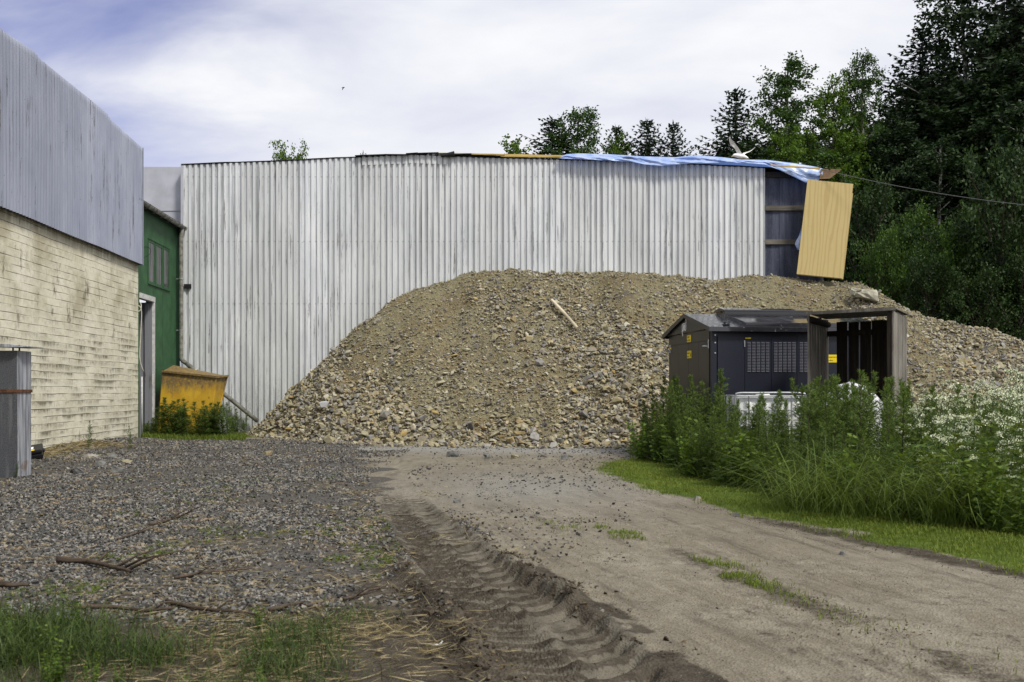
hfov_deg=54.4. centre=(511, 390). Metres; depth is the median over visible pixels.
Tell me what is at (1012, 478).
cow parsley
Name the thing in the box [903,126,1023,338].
shrub
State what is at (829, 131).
broadleaf tree
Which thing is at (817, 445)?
mugwort plant
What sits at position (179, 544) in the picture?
seedlings
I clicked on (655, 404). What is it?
mugwort plant
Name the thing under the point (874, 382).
mugwort plant
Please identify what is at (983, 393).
cow parsley
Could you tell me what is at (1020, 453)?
cow parsley
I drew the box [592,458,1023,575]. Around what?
verge grass
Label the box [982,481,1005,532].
leafy weed
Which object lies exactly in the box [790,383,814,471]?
mugwort plant
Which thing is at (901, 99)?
birch tree
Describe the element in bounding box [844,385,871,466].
mugwort plant
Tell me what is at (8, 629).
leafy weed
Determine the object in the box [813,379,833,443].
mugwort plant
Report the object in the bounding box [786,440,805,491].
mugwort plant
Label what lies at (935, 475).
mugwort plant
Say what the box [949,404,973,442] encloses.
cow parsley
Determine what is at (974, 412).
mugwort plant
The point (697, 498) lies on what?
stone
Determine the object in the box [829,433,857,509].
leafy weed
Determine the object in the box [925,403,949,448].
cow parsley
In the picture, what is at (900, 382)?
mugwort plant
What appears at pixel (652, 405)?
mugwort plant
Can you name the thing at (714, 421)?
mugwort plant
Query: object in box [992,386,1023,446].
cow parsley
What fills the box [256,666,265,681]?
leafy weed
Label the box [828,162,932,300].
shrub
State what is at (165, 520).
branch
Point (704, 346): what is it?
gable door
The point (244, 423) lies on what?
mugwort plant
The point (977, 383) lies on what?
cow parsley
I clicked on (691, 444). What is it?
mugwort plant
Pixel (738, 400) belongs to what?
mugwort plant
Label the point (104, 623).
leafy weed
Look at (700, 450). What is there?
mugwort plant
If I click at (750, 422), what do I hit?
mugwort plant
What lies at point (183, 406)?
mugwort plant
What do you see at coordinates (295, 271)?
steel hall
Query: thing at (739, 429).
mugwort plant
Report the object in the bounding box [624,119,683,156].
spruce tree
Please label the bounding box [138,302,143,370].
hose
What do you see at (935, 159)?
birch tree
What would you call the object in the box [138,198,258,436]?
green building
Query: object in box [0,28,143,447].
concrete building
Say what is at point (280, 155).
broadleaf tree
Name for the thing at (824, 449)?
mugwort plant
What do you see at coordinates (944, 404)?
cow parsley
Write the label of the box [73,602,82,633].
leafy weed
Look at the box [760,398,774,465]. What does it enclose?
mugwort plant
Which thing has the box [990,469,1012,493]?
leafy weed
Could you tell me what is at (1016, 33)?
spruce tree
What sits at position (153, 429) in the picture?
mugwort plant
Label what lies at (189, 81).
sky
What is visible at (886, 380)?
mugwort plant
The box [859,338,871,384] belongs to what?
door
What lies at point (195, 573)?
branch
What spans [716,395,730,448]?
mugwort plant
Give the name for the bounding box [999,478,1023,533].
leafy weed
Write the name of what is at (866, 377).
mugwort plant
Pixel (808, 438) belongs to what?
mugwort plant
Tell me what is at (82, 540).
gravel
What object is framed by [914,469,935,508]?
leafy weed
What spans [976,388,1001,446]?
cow parsley
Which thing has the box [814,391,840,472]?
mugwort plant
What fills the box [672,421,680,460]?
mugwort plant
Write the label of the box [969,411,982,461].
mugwort plant
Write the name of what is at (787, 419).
mugwort plant
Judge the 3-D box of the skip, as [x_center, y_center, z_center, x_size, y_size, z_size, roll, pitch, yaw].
[-8.458,0.243,26.446,1.906,1.874,1.275,0,0,7]
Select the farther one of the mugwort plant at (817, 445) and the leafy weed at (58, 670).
the mugwort plant at (817, 445)
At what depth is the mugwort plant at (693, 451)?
13.77 m
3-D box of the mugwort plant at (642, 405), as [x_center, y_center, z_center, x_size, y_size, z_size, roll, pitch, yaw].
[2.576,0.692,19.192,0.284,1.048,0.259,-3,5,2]
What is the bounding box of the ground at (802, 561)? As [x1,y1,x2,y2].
[0,433,1023,681]
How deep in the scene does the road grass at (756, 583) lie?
6.38 m
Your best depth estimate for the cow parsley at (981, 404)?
9.69 m
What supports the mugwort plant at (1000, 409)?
on the ground at (802, 561)
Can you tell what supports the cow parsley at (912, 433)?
on the ground at (802, 561)
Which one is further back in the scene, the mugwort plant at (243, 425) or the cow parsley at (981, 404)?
the mugwort plant at (243, 425)
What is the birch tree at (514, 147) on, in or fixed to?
on the ground at (802, 561)
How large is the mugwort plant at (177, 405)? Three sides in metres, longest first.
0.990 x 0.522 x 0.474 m
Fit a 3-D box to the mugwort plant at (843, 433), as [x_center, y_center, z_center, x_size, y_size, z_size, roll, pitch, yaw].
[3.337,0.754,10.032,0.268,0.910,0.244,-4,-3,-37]
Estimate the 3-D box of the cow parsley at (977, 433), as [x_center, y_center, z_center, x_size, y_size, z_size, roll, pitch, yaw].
[5.101,0.672,11.059,0.472,1.062,0.469,-7,-8,40]
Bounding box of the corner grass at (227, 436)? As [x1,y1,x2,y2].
[139,431,247,440]
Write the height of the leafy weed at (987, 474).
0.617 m
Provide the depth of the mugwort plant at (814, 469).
10.25 m
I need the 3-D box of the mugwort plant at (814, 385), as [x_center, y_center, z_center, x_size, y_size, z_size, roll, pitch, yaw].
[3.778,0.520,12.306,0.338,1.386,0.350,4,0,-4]
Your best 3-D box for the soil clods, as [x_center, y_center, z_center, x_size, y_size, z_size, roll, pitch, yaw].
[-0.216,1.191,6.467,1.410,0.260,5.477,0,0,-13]
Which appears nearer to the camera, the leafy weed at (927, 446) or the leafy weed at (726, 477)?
the leafy weed at (927, 446)
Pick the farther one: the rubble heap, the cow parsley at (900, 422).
the rubble heap
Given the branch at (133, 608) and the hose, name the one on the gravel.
the branch at (133, 608)
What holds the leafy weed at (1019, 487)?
on the ground at (802, 561)
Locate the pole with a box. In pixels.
[550,299,578,328]
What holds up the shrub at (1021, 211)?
on the ground at (802, 561)
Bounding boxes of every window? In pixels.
[148,238,156,286]
[155,242,163,288]
[163,246,170,291]
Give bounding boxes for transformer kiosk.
[662,308,871,427]
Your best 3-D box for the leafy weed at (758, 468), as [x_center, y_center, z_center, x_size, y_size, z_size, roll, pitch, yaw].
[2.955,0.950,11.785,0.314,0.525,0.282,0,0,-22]
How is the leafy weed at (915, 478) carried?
on the ground at (802, 561)
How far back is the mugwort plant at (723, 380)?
15.06 m
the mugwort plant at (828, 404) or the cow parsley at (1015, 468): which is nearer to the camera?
the cow parsley at (1015, 468)
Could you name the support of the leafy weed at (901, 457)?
on the ground at (802, 561)
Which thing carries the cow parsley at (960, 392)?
on the ground at (802, 561)
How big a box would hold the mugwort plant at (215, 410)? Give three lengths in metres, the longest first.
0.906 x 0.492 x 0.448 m
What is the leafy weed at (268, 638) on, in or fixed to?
on the ground at (802, 561)
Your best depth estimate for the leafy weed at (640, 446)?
17.02 m
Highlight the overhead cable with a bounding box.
[822,169,1022,204]
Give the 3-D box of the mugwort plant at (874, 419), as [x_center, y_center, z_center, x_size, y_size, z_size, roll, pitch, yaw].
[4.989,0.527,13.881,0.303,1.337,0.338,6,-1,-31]
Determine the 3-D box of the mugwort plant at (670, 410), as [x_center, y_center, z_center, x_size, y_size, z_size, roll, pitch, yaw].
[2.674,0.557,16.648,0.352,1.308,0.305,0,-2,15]
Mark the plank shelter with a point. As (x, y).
(889, 346)
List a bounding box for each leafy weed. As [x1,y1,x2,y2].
[0,616,15,648]
[2,598,11,624]
[37,624,58,658]
[40,649,56,681]
[47,638,72,681]
[62,593,83,621]
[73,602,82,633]
[83,651,100,681]
[101,612,108,640]
[113,664,123,681]
[250,606,264,628]
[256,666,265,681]
[265,630,271,648]
[626,421,647,458]
[647,422,663,462]
[649,412,664,457]
[660,424,684,466]
[676,436,697,476]
[681,416,700,458]
[687,419,711,467]
[696,446,708,476]
[712,429,732,482]
[713,446,732,485]
[728,435,756,485]
[729,466,738,485]
[731,429,754,486]
[736,430,763,480]
[752,449,773,491]
[769,444,790,495]
[818,451,853,500]
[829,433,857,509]
[854,454,864,496]
[867,461,885,509]
[882,455,900,502]
[886,435,936,500]
[893,452,913,514]
[905,467,928,502]
[910,481,927,522]
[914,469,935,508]
[935,449,975,522]
[947,442,996,511]
[955,464,996,522]
[968,457,1001,530]
[980,457,1000,521]
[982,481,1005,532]
[989,461,1009,522]
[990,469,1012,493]
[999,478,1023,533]
[1013,474,1023,528]
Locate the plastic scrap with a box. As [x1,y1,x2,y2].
[795,227,801,249]
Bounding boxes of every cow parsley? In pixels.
[769,408,797,457]
[879,401,916,445]
[896,386,939,448]
[900,394,938,449]
[907,395,977,498]
[908,410,928,447]
[910,383,923,416]
[921,393,969,483]
[923,382,969,463]
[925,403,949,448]
[928,414,981,524]
[931,367,962,416]
[937,382,960,422]
[939,399,999,505]
[941,384,975,438]
[945,386,973,420]
[946,425,980,480]
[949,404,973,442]
[951,421,974,451]
[952,376,977,414]
[954,404,992,472]
[954,415,980,462]
[962,381,994,417]
[964,367,1023,495]
[970,378,998,412]
[971,384,994,414]
[972,379,995,408]
[972,386,1006,431]
[975,390,1021,462]
[976,366,1011,423]
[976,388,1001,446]
[978,372,1023,494]
[979,393,1023,510]
[980,378,1011,412]
[983,386,1021,420]
[988,434,1021,503]
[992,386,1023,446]
[995,426,1023,511]
[1000,425,1022,490]
[1001,385,1023,472]
[1003,373,1023,444]
[1003,453,1023,516]
[1008,374,1023,401]
[1010,419,1023,512]
[1013,387,1023,436]
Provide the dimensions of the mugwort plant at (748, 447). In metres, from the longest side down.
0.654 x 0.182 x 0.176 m
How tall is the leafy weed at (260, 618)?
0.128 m
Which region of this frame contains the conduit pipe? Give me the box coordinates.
[141,377,142,433]
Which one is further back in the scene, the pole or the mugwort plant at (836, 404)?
the pole
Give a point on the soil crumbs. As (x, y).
(763, 577)
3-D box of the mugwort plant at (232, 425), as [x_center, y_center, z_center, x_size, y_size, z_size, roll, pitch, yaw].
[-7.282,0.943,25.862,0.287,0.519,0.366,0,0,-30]
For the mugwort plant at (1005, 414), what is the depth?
11.65 m
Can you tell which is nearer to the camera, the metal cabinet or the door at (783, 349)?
the metal cabinet
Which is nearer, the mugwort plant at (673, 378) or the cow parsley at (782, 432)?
the cow parsley at (782, 432)
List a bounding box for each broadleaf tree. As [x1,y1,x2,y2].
[268,138,309,159]
[760,123,813,165]
[798,73,878,256]
[825,129,877,285]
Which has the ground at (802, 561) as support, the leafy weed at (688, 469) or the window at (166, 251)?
the leafy weed at (688, 469)
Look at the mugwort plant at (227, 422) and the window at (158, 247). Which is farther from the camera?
the window at (158, 247)
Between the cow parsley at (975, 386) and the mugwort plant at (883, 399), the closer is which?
the mugwort plant at (883, 399)
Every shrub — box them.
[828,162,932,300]
[853,220,924,309]
[876,194,964,316]
[886,243,978,323]
[887,225,995,324]
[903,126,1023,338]
[907,204,1023,333]
[936,258,1023,339]
[955,243,1023,340]
[985,197,1023,331]
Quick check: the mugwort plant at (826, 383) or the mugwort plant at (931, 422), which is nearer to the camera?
the mugwort plant at (826, 383)
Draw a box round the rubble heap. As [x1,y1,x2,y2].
[246,267,1023,448]
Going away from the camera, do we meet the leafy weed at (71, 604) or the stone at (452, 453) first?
the leafy weed at (71, 604)
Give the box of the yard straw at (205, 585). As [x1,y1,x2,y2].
[10,520,477,616]
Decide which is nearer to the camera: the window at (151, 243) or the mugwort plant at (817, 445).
the mugwort plant at (817, 445)
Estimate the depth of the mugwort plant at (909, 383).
13.23 m
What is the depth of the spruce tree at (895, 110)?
43.85 m
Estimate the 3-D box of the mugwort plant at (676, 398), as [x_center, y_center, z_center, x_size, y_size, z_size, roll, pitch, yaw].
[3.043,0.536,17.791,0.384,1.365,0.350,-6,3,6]
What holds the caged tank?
on the ground at (802, 561)
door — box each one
[670,345,678,419]
[679,344,687,417]
[688,342,697,424]
[698,339,709,427]
[717,336,744,415]
[744,337,770,394]
[771,337,796,394]
[797,337,807,398]
[829,337,848,384]
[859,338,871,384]
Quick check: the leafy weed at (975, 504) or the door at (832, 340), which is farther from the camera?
the door at (832, 340)
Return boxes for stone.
[70,467,83,473]
[83,454,98,459]
[95,460,106,466]
[110,466,124,471]
[262,450,272,455]
[279,463,289,466]
[446,450,459,456]
[561,455,569,459]
[693,496,701,500]
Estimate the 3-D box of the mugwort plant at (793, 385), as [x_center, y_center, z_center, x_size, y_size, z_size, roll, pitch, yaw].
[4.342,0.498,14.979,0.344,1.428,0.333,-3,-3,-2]
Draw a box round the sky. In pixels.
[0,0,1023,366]
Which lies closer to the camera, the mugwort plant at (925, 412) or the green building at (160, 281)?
the mugwort plant at (925, 412)
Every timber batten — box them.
[439,152,563,155]
[501,155,561,157]
[770,164,819,168]
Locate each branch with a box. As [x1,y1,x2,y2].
[0,581,28,587]
[2,613,38,619]
[56,547,182,571]
[71,593,175,611]
[116,524,158,539]
[148,501,213,525]
[166,598,256,614]
[174,560,251,579]
[268,600,304,611]
[343,584,386,600]
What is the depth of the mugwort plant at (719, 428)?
12.96 m
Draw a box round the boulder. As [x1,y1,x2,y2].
[849,287,878,301]
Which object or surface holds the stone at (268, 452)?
on the ground at (802, 561)
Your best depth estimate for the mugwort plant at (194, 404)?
25.27 m
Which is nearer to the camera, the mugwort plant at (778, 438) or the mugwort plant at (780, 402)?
the mugwort plant at (778, 438)
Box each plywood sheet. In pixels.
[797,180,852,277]
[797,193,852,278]
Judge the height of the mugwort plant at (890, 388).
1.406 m
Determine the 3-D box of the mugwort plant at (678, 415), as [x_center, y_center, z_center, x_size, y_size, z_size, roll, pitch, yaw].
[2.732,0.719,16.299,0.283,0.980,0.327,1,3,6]
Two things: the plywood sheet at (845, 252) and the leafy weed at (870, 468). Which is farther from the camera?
the plywood sheet at (845, 252)
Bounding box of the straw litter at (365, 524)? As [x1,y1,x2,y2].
[169,480,630,606]
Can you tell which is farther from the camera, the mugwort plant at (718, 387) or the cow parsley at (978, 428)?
the mugwort plant at (718, 387)
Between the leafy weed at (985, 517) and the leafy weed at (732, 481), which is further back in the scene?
the leafy weed at (732, 481)
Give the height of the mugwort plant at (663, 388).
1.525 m
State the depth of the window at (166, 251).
27.50 m
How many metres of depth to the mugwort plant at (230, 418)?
25.22 m
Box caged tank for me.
[721,392,806,467]
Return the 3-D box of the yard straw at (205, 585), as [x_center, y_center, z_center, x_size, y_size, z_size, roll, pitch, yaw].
[-1.943,1.189,6.902,3.465,0.275,3.438,0,0,0]
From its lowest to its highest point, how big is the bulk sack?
1.338 m
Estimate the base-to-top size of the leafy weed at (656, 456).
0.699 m
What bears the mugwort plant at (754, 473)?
on the ground at (802, 561)
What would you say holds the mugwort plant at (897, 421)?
on the ground at (802, 561)
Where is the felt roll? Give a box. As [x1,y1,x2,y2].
[440,151,454,156]
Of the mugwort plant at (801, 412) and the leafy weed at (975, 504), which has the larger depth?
the mugwort plant at (801, 412)
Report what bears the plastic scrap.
attached to the steel hall
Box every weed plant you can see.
[86,421,93,445]
[127,426,132,449]
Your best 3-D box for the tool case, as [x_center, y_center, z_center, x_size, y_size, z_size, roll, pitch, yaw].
[-7.936,1.025,16.308,0.530,0.163,0.340,-11,20,-20]
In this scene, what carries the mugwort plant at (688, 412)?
on the ground at (802, 561)
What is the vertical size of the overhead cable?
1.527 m
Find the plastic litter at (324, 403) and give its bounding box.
[319,401,329,406]
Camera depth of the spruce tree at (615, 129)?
54.31 m
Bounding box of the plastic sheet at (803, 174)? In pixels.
[559,153,822,182]
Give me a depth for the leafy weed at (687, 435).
14.20 m
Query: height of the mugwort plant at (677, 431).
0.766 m
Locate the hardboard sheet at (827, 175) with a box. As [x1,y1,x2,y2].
[819,169,841,178]
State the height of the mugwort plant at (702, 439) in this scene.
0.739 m
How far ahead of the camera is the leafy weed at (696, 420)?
14.26 m
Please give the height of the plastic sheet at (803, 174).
0.874 m
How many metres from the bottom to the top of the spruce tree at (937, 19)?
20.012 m
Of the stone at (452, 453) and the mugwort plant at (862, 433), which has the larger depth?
the stone at (452, 453)
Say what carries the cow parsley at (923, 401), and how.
on the ground at (802, 561)
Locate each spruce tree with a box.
[519,115,585,158]
[597,125,632,154]
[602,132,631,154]
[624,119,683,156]
[653,121,697,156]
[694,86,785,160]
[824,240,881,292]
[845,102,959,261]
[852,114,944,298]
[861,22,993,211]
[867,0,1023,212]
[868,0,1023,258]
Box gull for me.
[729,137,753,159]
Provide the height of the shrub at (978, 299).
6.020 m
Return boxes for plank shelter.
[806,307,908,438]
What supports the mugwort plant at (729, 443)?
on the ground at (802, 561)
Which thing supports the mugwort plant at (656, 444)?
on the ground at (802, 561)
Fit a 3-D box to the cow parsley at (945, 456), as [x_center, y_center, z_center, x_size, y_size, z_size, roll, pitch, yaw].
[3.912,0.699,8.756,0.442,1.000,0.444,-5,2,2]
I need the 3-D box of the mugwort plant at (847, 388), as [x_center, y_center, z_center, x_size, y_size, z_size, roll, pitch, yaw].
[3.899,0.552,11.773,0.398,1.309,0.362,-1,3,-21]
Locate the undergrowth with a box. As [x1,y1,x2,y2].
[621,415,1023,524]
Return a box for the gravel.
[0,436,1019,681]
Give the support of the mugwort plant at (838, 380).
on the ground at (802, 561)
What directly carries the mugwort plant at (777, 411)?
on the ground at (802, 561)
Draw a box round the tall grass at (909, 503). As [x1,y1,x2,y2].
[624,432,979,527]
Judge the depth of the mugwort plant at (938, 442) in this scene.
10.53 m
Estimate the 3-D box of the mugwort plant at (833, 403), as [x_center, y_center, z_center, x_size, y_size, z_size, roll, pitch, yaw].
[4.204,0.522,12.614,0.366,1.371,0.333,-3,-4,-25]
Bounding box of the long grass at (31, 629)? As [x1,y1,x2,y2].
[0,584,402,681]
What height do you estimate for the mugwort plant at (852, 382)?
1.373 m
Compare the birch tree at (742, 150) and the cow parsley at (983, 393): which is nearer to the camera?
the cow parsley at (983, 393)
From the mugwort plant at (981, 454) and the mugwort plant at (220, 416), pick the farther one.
the mugwort plant at (220, 416)
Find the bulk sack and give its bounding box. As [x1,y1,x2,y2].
[826,382,882,446]
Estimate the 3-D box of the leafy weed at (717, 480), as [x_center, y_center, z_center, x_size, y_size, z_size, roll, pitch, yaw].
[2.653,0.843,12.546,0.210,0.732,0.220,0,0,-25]
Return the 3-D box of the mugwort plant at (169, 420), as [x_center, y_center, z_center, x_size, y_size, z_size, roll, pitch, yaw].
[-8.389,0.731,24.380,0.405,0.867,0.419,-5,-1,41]
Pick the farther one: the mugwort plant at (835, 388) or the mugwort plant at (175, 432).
the mugwort plant at (175, 432)
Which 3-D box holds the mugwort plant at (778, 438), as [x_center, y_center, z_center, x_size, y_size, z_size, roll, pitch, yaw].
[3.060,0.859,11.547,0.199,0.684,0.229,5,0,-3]
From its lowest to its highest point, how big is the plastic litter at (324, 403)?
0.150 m
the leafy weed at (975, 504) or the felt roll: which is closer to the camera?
the leafy weed at (975, 504)
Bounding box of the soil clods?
[373,520,699,681]
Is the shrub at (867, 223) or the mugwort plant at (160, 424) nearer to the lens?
the mugwort plant at (160, 424)
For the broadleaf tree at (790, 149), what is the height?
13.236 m
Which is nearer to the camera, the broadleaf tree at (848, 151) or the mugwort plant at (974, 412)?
the mugwort plant at (974, 412)
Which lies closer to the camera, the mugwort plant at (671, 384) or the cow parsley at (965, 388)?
the mugwort plant at (671, 384)
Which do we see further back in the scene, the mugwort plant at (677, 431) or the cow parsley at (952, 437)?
the mugwort plant at (677, 431)
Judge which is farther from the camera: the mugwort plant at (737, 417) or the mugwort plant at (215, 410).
the mugwort plant at (215, 410)
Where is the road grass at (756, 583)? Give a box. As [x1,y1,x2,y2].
[535,518,1016,673]
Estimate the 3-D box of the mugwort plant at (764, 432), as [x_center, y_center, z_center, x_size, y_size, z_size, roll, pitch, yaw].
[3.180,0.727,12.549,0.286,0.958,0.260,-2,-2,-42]
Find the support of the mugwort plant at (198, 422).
on the ground at (802, 561)
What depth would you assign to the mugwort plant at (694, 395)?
16.70 m
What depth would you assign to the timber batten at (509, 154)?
28.62 m
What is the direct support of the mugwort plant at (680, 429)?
on the ground at (802, 561)
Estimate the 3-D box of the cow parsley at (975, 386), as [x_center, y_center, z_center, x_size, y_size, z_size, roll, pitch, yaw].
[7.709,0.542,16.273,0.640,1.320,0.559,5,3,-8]
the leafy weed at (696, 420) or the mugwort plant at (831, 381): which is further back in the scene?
the leafy weed at (696, 420)
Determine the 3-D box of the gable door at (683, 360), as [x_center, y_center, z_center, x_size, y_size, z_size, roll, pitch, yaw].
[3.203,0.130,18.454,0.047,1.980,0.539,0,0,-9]
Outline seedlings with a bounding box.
[4,472,401,619]
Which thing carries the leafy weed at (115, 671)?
on the ground at (802, 561)
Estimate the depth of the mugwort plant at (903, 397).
9.59 m
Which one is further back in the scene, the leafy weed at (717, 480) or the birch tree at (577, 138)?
the birch tree at (577, 138)
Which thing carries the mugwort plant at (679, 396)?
on the ground at (802, 561)
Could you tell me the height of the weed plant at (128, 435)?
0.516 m
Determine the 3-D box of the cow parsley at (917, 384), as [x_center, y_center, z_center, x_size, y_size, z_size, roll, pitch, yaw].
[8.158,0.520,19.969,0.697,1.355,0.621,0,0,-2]
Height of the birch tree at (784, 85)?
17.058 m
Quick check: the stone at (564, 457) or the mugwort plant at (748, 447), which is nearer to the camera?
the mugwort plant at (748, 447)
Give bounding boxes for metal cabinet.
[0,344,43,477]
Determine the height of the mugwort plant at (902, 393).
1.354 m
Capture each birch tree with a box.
[498,133,531,153]
[535,105,601,158]
[714,142,836,281]
[742,50,870,257]
[756,130,852,192]
[818,111,883,168]
[827,47,914,218]
[832,120,936,283]
[836,132,1011,325]
[849,74,1023,332]
[868,83,945,173]
[941,26,1023,239]
[947,0,1023,112]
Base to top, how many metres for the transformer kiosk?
2.715 m
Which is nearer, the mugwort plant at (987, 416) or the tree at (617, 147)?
the mugwort plant at (987, 416)
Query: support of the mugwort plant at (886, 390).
on the ground at (802, 561)
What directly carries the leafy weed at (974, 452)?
on the ground at (802, 561)
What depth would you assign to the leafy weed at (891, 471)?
9.92 m
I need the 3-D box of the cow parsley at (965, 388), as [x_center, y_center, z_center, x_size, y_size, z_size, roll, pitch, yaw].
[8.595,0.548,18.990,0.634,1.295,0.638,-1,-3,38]
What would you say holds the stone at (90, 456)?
on the ground at (802, 561)
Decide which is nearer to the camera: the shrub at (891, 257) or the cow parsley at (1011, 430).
the cow parsley at (1011, 430)
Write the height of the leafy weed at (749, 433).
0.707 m
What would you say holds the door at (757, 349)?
in the transformer kiosk
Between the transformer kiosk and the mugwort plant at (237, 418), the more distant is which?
the mugwort plant at (237, 418)
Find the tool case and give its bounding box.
[31,443,44,458]
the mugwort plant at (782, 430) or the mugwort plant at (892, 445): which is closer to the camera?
the mugwort plant at (892, 445)
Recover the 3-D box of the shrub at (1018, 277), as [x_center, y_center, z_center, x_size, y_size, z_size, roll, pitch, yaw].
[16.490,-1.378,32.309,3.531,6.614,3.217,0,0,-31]
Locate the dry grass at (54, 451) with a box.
[32,432,141,459]
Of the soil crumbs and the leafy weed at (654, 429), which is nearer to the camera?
the soil crumbs
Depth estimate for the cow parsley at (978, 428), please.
11.25 m
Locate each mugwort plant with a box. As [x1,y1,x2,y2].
[149,418,156,433]
[153,405,170,434]
[158,397,175,431]
[158,399,176,433]
[161,403,173,433]
[167,400,189,432]
[171,398,186,431]
[174,408,185,435]
[175,402,190,435]
[182,407,195,434]
[184,413,190,434]
[187,402,200,432]
[192,412,202,432]
[196,400,214,435]
[201,414,213,435]
[206,408,220,434]
[208,403,223,435]
[211,402,229,434]
[221,408,233,433]
[224,402,233,434]
[228,419,235,432]
[233,408,242,432]
[239,414,249,432]
[241,421,245,433]
[639,400,645,430]
[644,404,653,446]
[644,409,650,448]
[645,422,654,456]
[645,424,651,456]
[648,385,659,438]
[650,402,661,433]
[653,430,658,453]
[655,375,668,415]
[655,392,672,439]
[656,405,667,457]
[661,386,676,447]
[663,380,675,434]
[664,386,677,431]
[668,374,683,427]
[671,376,685,446]
[672,385,686,429]
[672,406,681,456]
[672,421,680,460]
[673,385,684,414]
[674,420,683,460]
[676,418,686,456]
[682,374,702,431]
[683,398,695,432]
[685,424,702,476]
[687,384,699,430]
[687,430,699,476]
[690,381,700,426]
[694,379,711,446]
[696,413,708,475]
[697,425,704,473]
[698,425,706,466]
[701,398,712,426]
[701,413,714,479]
[702,431,711,466]
[704,367,730,450]
[706,404,723,475]
[707,375,724,446]
[707,406,723,465]
[711,390,725,452]
[713,425,726,475]
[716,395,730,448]
[725,427,734,478]
[726,395,739,444]
[726,421,739,476]
[730,404,745,450]
[731,409,746,469]
[736,399,745,431]
[737,428,753,468]
[742,415,752,438]
[744,403,751,424]
[744,437,752,480]
[745,406,759,437]
[746,392,767,437]
[748,401,760,434]
[750,394,763,464]
[750,449,757,488]
[752,416,759,460]
[755,410,762,454]
[757,410,775,468]
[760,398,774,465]
[763,412,782,470]
[767,397,777,457]
[767,436,782,491]
[774,389,786,439]
[774,393,782,443]
[775,418,787,464]
[776,405,788,437]
[777,398,796,472]
[781,428,796,480]
[785,397,810,471]
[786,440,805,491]
[789,378,803,456]
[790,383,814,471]
[798,421,811,477]
[800,384,819,482]
[801,381,813,415]
[805,424,827,486]
[807,375,824,424]
[808,377,826,461]
[808,388,830,463]
[811,458,820,498]
[812,449,823,498]
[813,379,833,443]
[814,385,834,432]
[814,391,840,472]
[817,422,836,479]
[819,373,837,434]
[820,400,842,474]
[827,374,844,408]
[827,380,849,447]
[827,385,849,452]
[831,376,854,471]
[833,383,858,468]
[834,392,854,447]
[834,421,853,489]
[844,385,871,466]
[846,369,878,496]
[847,379,864,434]
[848,374,878,470]
[848,388,877,477]
[855,427,872,503]
[859,370,881,459]
[865,384,877,449]
[872,393,901,481]
[874,375,896,469]
[875,383,901,480]
[876,378,901,457]
[877,377,899,439]
[881,429,896,502]
[883,383,919,500]
[893,380,911,441]
[894,380,911,419]
[895,378,915,446]
[895,387,913,444]
[902,393,918,447]
[911,385,938,444]
[918,395,943,469]
[921,391,936,444]
[921,451,944,514]
[922,401,939,458]
[924,383,942,458]
[930,430,942,486]
[942,382,966,472]
[949,397,965,454]
[965,392,982,431]
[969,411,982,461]
[970,397,982,448]
[975,402,996,455]
[976,434,997,497]
[982,387,1000,465]
[989,406,1006,460]
[991,390,1010,445]
[992,399,1021,469]
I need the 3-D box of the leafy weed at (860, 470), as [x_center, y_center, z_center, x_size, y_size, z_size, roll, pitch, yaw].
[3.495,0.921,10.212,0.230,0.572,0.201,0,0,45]
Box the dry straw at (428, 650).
[10,595,522,681]
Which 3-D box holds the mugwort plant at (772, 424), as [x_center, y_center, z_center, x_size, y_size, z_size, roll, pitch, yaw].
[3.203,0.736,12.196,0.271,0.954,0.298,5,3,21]
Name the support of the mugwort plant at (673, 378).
on the ground at (802, 561)
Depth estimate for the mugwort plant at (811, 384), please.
14.10 m
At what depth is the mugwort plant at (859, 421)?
10.93 m
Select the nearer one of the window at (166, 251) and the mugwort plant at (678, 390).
the mugwort plant at (678, 390)
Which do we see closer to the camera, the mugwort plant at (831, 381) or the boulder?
the mugwort plant at (831, 381)
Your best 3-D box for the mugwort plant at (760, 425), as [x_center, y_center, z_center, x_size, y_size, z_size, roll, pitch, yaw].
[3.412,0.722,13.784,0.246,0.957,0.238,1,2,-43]
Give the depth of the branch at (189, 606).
5.37 m
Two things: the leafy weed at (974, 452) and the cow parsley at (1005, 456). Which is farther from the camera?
the cow parsley at (1005, 456)
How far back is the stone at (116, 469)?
14.42 m
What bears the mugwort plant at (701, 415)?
on the ground at (802, 561)
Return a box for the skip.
[159,365,227,432]
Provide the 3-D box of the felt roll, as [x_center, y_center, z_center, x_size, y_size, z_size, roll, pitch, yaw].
[-1.842,-6.773,28.500,0.413,0.163,0.170,0,0,0]
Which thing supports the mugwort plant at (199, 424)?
on the ground at (802, 561)
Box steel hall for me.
[144,152,829,431]
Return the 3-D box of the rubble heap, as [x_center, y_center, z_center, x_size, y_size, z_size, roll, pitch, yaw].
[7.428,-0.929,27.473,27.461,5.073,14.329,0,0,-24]
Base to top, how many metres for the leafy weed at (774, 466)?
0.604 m
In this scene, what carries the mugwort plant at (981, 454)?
on the ground at (802, 561)
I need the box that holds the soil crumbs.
[458,476,1023,669]
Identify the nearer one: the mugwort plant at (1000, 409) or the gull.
the mugwort plant at (1000, 409)
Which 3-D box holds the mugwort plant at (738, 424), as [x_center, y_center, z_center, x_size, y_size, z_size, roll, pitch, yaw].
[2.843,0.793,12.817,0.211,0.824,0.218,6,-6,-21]
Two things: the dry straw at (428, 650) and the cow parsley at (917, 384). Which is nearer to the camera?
the dry straw at (428, 650)
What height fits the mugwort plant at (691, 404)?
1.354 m

